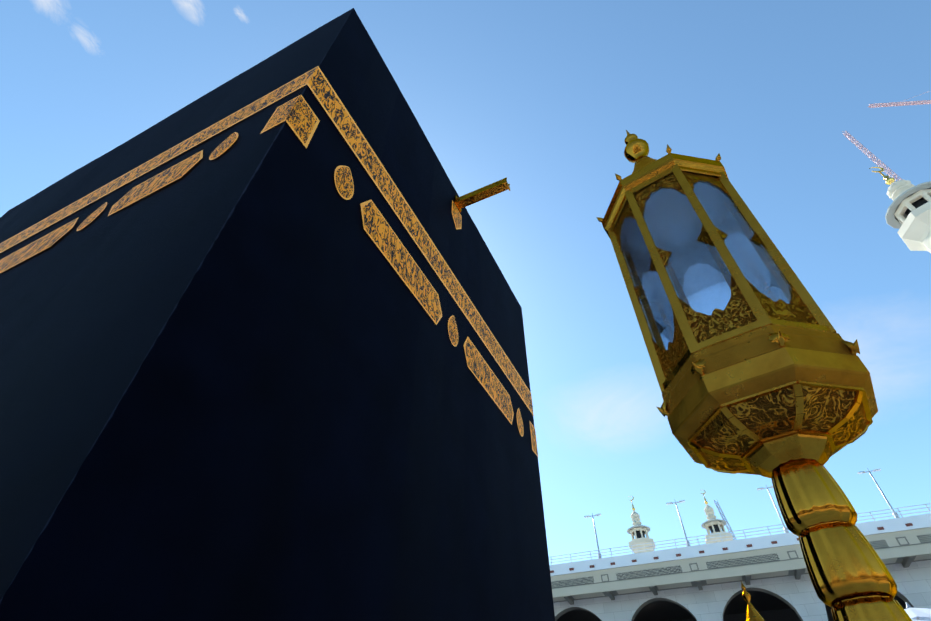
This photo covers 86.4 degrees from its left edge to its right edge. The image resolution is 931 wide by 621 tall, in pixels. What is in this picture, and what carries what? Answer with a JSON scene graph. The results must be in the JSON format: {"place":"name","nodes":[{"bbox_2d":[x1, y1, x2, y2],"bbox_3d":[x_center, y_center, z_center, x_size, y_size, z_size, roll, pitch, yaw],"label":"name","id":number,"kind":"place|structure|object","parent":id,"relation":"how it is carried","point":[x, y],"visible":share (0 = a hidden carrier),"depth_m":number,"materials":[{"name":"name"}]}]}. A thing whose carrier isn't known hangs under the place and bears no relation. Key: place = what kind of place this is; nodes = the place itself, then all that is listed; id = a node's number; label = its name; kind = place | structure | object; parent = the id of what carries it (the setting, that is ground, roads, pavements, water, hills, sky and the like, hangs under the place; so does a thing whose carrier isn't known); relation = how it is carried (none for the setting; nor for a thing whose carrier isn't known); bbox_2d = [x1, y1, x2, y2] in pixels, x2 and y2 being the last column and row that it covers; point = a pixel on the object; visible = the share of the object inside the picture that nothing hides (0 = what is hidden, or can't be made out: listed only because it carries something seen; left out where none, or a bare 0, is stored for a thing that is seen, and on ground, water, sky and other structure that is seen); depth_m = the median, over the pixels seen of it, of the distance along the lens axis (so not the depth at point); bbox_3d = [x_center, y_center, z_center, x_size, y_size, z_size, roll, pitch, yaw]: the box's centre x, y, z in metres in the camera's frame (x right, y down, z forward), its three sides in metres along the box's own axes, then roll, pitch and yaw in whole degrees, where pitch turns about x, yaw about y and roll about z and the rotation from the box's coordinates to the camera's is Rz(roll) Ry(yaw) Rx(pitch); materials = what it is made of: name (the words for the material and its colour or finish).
{"place":"outdoors","nodes":[
{"label":"outdoors","id":0,"kind":"place"},
{"bbox_2d":[183,0,191,8],"bbox_3d":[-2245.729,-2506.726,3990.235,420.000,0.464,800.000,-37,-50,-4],"label":"cloud","id":1,"kind":"structure","parent":0,"point":[186,4],"depth_m":4011.12,"materials":[{"name":"white"}]},
{"bbox_2d":[0,0,930,564],"label":"sky","id":2,"kind":"structure","parent":0,"point":[543,96],"materials":[{"name":"blue"}]},
{"bbox_2d":[714,500,736,539],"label":"tower crane","id":3,"kind":"object","parent":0,"point":[719,509],"visible":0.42,"depth_m":280.30,"materials":[{"name":"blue metal"}]},
{"bbox_2d":[741,581,764,620],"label":"hateem lantern","id":4,"kind":"object","parent":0,"point":[752,614],"visible":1,"depth_m":6.87,"materials":[{"name":"gold metal"}]},
{"bbox_2d":[596,130,911,620],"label":"lantern","id":5,"kind":"object","parent":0,"point":[765,372],"visible":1,"depth_m":1.22,"materials":[{"name":"gold metal"}]},
{"label":"ground","id":6,"kind":"structure","parent":0,"visible":0},
{"bbox_2d":[0,8,554,620],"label":"kaaba","id":7,"kind":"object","parent":6,"relation":"on","point":[262,348],"visible":1,"depth_m":6.15,"materials":[{"name":"fabric"}]},
{"bbox_2d":[454,177,509,211],"bbox_3d":[0.329,-3.129,13.717,1.862,0.510,0.370,-18,-48,18],"label":"rain spout","id":8,"kind":"object","parent":7,"relation":"attached to","point":[484,192],"visible":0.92,"depth_m":13.66,"materials":[{"name":"gold metal"}]},
{"bbox_2d":[627,496,655,552],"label":"minaret","id":9,"kind":"object","parent":6,"relation":"on","point":[638,530],"visible":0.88,"depth_m":197.25,"materials":[{"name":"stone"}]},
{"bbox_2d":[700,490,732,543],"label":"minaret","id":10,"kind":"object","parent":6,"relation":"on","point":[713,524],"visible":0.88,"depth_m":193.23,"materials":[{"name":"stone"}]},
{"bbox_2d":[549,503,930,620],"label":"mosque building","id":11,"kind":"structure","parent":6,"relation":"on","point":[699,582],"depth_m":41.20,"materials":[{"name":"stone"}]},
{"bbox_2d":[584,513,601,558],"bbox_3d":[12.182,21.018,46.190,1.620,4.300,0.360,-17,-47,16],"label":"lamp post","id":12,"kind":"object","parent":11,"relation":"on","point":[599,555],"visible":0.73,"depth_m":46.49,"materials":[{"name":"silver metal"}]},
{"bbox_2d":[666,500,690,545],"bbox_3d":[19.214,18.899,44.019,1.620,4.300,0.360,-17,-47,16],"label":"lamp post","id":13,"kind":"object","parent":11,"relation":"on","point":[687,541],"visible":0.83,"depth_m":44.26,"materials":[{"name":"silver metal"}]},
{"bbox_2d":[757,486,788,532],"bbox_3d":[26.268,16.772,41.842,1.620,4.300,0.360,-17,-47,16],"label":"lamp post","id":14,"kind":"object","parent":11,"relation":"on","point":[761,488],"visible":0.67,"depth_m":41.95,"materials":[{"name":"silver metal"}]},
{"bbox_2d":[858,468,899,517],"bbox_3d":[33.367,14.633,39.651,1.620,4.300,0.360,-17,-47,16],"label":"lamp post","id":15,"kind":"object","parent":11,"relation":"on","point":[884,496],"visible":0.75,"depth_m":39.96,"materials":[{"name":"silver metal"}]},
{"bbox_2d":[842,130,902,181],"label":"tower crane","id":16,"kind":"object","parent":6,"relation":"on","point":[878,161],"visible":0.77,"depth_m":165.43,"materials":[{"name":"pink paint"}]},
{"bbox_2d":[868,92,930,107],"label":"tower crane","id":17,"kind":"object","parent":6,"relation":"on","point":[901,104],"visible":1,"depth_m":200.16,"materials":[{"name":"pink paint"}]},
{"bbox_2d":[869,167,930,252],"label":"minaret","id":18,"kind":"object","parent":6,"relation":"on","point":[908,214],"visible":1,"depth_m":89.52,"materials":[{"name":"stone"}]},
{"bbox_2d":[904,602,930,620],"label":"shade umbrella","id":19,"kind":"object","parent":6,"relation":"on","point":[919,613],"visible":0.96,"depth_m":10.62,"materials":[{"name":"fabric"}]}
]}

